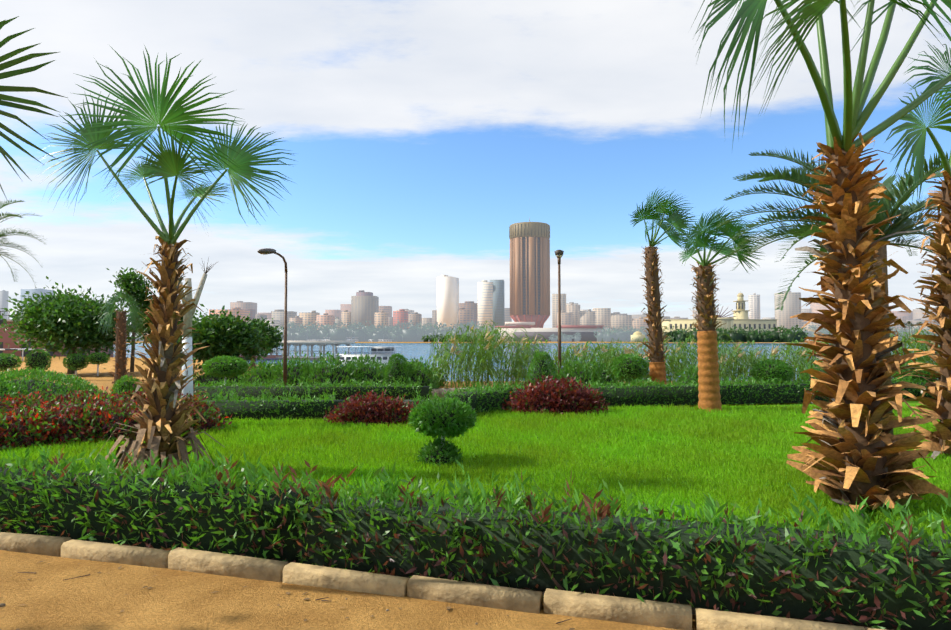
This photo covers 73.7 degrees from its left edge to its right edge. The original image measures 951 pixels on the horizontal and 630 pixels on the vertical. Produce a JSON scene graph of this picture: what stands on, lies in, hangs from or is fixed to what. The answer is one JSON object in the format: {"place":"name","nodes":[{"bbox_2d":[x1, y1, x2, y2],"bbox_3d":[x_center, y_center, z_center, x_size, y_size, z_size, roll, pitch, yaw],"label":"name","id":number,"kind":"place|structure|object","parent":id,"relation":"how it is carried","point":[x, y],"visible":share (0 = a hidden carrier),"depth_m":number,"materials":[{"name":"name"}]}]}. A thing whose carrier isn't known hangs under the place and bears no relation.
{"place":"outdoors","nodes":[
{"label":"outdoors","id":0,"kind":"place"},
{"bbox_2d":[0,290,8,318],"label":"skyline building","id":1,"kind":"structure","parent":0,"point":[3,298],"depth_m":1983.97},
{"bbox_2d":[20,288,53,312],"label":"skyline building","id":2,"kind":"structure","parent":0,"point":[34,291],"depth_m":1887.26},
{"bbox_2d":[0,356,260,381],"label":"bank ground","id":3,"kind":"structure","parent":0,"point":[89,373],"depth_m":34.05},
{"bbox_2d":[0,311,113,360],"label":"wall","id":4,"kind":"structure","parent":3,"relation":"on","point":[5,340],"depth_m":59.36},
{"bbox_2d":[209,307,249,321],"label":"skyline building","id":5,"kind":"structure","parent":0,"point":[242,312],"depth_m":817.42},
{"bbox_2d":[437,275,458,328],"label":"skyline building","id":6,"kind":"structure","parent":0,"point":[447,300],"depth_m":803.21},
{"bbox_2d":[459,308,473,326],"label":"skyline building","id":7,"kind":"structure","parent":0,"point":[465,316],"depth_m":860.01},
{"bbox_2d":[0,341,936,629],"bbox_3d":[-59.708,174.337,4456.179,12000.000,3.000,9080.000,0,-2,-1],"label":"terrain","id":8,"kind":"structure","parent":0,"point":[50,597],"depth_m":3.84,"materials":[{"name":"beige sand"}]},
{"bbox_2d":[257,248,287,385],"bbox_3d":[-5.434,0.243,17.021,0.234,4.045,1.128,-1,-2,27],"label":"street lamp","id":9,"kind":"object","parent":8,"relation":"on","point":[264,251],"visible":0.73,"depth_m":17.36,"materials":[{"name":"metal"}]},
{"bbox_2d":[351,290,378,328],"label":"skyline building","id":10,"kind":"structure","parent":8,"relation":"on","point":[364,305],"depth_m":949.19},
{"bbox_2d":[255,303,579,330],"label":"skyline building","id":11,"kind":"structure","parent":8,"relation":"on","point":[312,317],"depth_m":926.62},
{"bbox_2d":[0,532,886,629],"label":"kerb stones","id":12,"kind":"object","parent":8,"relation":"on","point":[621,609],"visible":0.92,"depth_m":3.96,"materials":[{"name":"stone"}]},
{"bbox_2d":[0,148,950,629],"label":"garden foliage","id":13,"kind":"object","parent":8,"relation":"on","point":[58,316],"visible":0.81,"depth_m":9.05,"materials":[{"name":"green plant"}]},
{"bbox_2d":[0,352,950,629],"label":"hedges","id":14,"kind":"object","parent":8,"relation":"on","point":[794,606],"visible":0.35,"depth_m":4.19,"materials":[{"name":"plant"}]},
{"bbox_2d":[1,401,950,538],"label":"lawn grass","id":15,"kind":"structure","parent":8,"relation":"on","point":[910,403],"depth_m":7.59,"materials":[{"name":"plant"}]},
{"bbox_2d":[2,149,950,625],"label":"trunks and stems","id":16,"kind":"object","parent":8,"relation":"on","point":[708,381],"visible":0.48,"depth_m":8.63,"materials":[{"name":"brown plant"}]},
{"bbox_2d":[0,0,950,337],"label":"palm fronds","id":17,"kind":"object","parent":16,"relation":"on","point":[236,158],"visible":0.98,"depth_m":7.36,"materials":[{"name":"green plant"}]},
{"bbox_2d":[478,280,492,330],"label":"skyline building","id":18,"kind":"structure","parent":8,"relation":"on","point":[485,299],"depth_m":761.36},
{"bbox_2d":[490,280,504,327],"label":"skyline building","id":19,"kind":"structure","parent":8,"relation":"on","point":[498,303],"depth_m":766.50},
{"bbox_2d":[95,132,950,511],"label":"palm trunk boots","id":20,"kind":"object","parent":8,"relation":"on","point":[825,468],"visible":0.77,"depth_m":6.16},
{"bbox_2d":[127,320,939,341],"bbox_3d":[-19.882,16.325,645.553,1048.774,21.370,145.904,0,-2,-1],"label":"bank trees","id":21,"kind":"object","parent":8,"relation":"on","point":[395,333],"visible":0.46,"depth_m":590.58,"materials":[{"name":"green plant"}]},
{"bbox_2d":[257,311,812,322],"bbox_3d":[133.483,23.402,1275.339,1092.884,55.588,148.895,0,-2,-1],"label":"skyline building","id":22,"kind":"structure","parent":8,"relation":"on","point":[268,316],"depth_m":1196.76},
{"bbox_2d":[494,217,611,341],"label":"skyscraper","id":23,"kind":"structure","parent":8,"relation":"on","point":[529,277],"depth_m":695.58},
{"bbox_2d":[554,250,563,378],"bbox_3d":[2.322,0.236,17.523,0.254,4.096,0.260,0,-2,-1],"label":"lamp post","id":24,"kind":"object","parent":8,"relation":"on","point":[559,254],"visible":0.71,"depth_m":17.50,"materials":[{"name":"metal"}]},
{"bbox_2d":[230,301,905,321],"bbox_3d":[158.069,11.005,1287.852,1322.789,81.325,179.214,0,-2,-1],"label":"skyline building","id":25,"kind":"structure","parent":8,"relation":"on","point":[245,305],"depth_m":1300.79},
{"bbox_2d":[340,303,834,318],"bbox_3d":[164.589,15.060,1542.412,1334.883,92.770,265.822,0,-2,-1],"label":"skyline building","id":26,"kind":"structure","parent":8,"relation":"on","point":[814,307],"depth_m":1454.93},
{"bbox_2d":[243,293,938,331],"bbox_3d":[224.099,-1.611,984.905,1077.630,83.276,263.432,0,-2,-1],"label":"skyline building","id":27,"kind":"structure","parent":8,"relation":"on","point":[605,317],"depth_m":953.21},
{"bbox_2d":[421,324,807,341],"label":"island trees","id":28,"kind":"object","parent":8,"relation":"on","point":[786,335],"visible":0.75,"depth_m":462.92,"materials":[{"name":"green plant"}]},
{"bbox_2d":[347,569,904,629],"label":"soil bed","id":29,"kind":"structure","parent":8,"relation":"on","point":[693,612],"depth_m":3.64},
{"bbox_2d":[408,310,890,314],"bbox_3d":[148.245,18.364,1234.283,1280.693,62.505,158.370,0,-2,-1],"label":"skyline building","id":30,"kind":"structure","parent":8,"relation":"on","point":[618,313],"depth_m":1167.62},
{"bbox_2d":[566,302,774,318],"bbox_3d":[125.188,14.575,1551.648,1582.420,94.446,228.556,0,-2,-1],"label":"skyline building","id":31,"kind":"structure","parent":8,"relation":"on","point":[569,303],"depth_m":1461.22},
{"bbox_2d":[631,292,777,341],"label":"palace with minaret","id":32,"kind":"structure","parent":8,"relation":"on","point":[739,319],"depth_m":523.16,"materials":[{"name":"beige stone"}]},
{"bbox_2d":[774,291,801,331],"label":"skyline building","id":33,"kind":"structure","parent":8,"relation":"on","point":[792,304],"depth_m":1008.07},
{"bbox_2d":[801,309,912,319],"bbox_3d":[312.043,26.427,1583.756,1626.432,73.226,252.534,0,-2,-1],"label":"skyline building","id":34,"kind":"structure","parent":8,"relation":"on","point":[907,315],"depth_m":1524.36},
{"bbox_2d":[459,301,477,327],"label":"skyline building","id":35,"kind":"structure","parent":0,"point":[467,305],"depth_m":900.24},
{"bbox_2d":[0,0,950,335],"label":"sky","id":36,"kind":"structure","parent":0,"point":[416,132],"materials":[{"name":"blue"}]},
{"bbox_2d":[335,294,669,329],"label":"skyline building","id":37,"kind":"structure","parent":0,"point":[566,318],"depth_m":953.23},
{"bbox_2d":[113,343,939,380],"bbox_3d":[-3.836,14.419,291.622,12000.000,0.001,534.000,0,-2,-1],"label":"river water","id":38,"kind":"structure","parent":0,"point":[413,350],"depth_m":200.98,"materials":[{"name":"blue liquid"}]},
{"bbox_2d":[113,341,354,360],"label":"pier arcade","id":39,"kind":"object","parent":38,"relation":"on","point":[320,344],"visible":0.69,"depth_m":98.16},
{"bbox_2d":[193,354,281,359],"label":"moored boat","id":40,"kind":"object","parent":38,"relation":"on","point":[270,357],"visible":0.02,"depth_m":99.36,"materials":[{"name":"white"}]},
{"bbox_2d":[334,345,411,364],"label":"river boat","id":41,"kind":"object","parent":38,"relation":"on","point":[384,353],"visible":0.65,"depth_m":78.61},
{"bbox_2d":[306,337,928,341],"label":"boats","id":42,"kind":"object","parent":38,"relation":"on","point":[355,340],"depth_m":581.08,"materials":[{"name":"white"}]},
{"bbox_2d":[325,308,938,324],"bbox_3d":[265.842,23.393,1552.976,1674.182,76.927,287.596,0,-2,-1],"label":"skyline building","id":43,"kind":"structure","parent":0,"point":[918,315],"depth_m":1503.09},
{"bbox_2d":[379,306,929,325],"bbox_3d":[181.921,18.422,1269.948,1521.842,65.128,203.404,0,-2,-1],"label":"skyline building","id":44,"kind":"structure","parent":0,"point":[388,310],"depth_m":1210.66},
{"bbox_2d":[903,319,934,340],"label":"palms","id":45,"kind":"object","parent":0,"point":[908,322],"visible":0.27,"depth_m":614.53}
]}

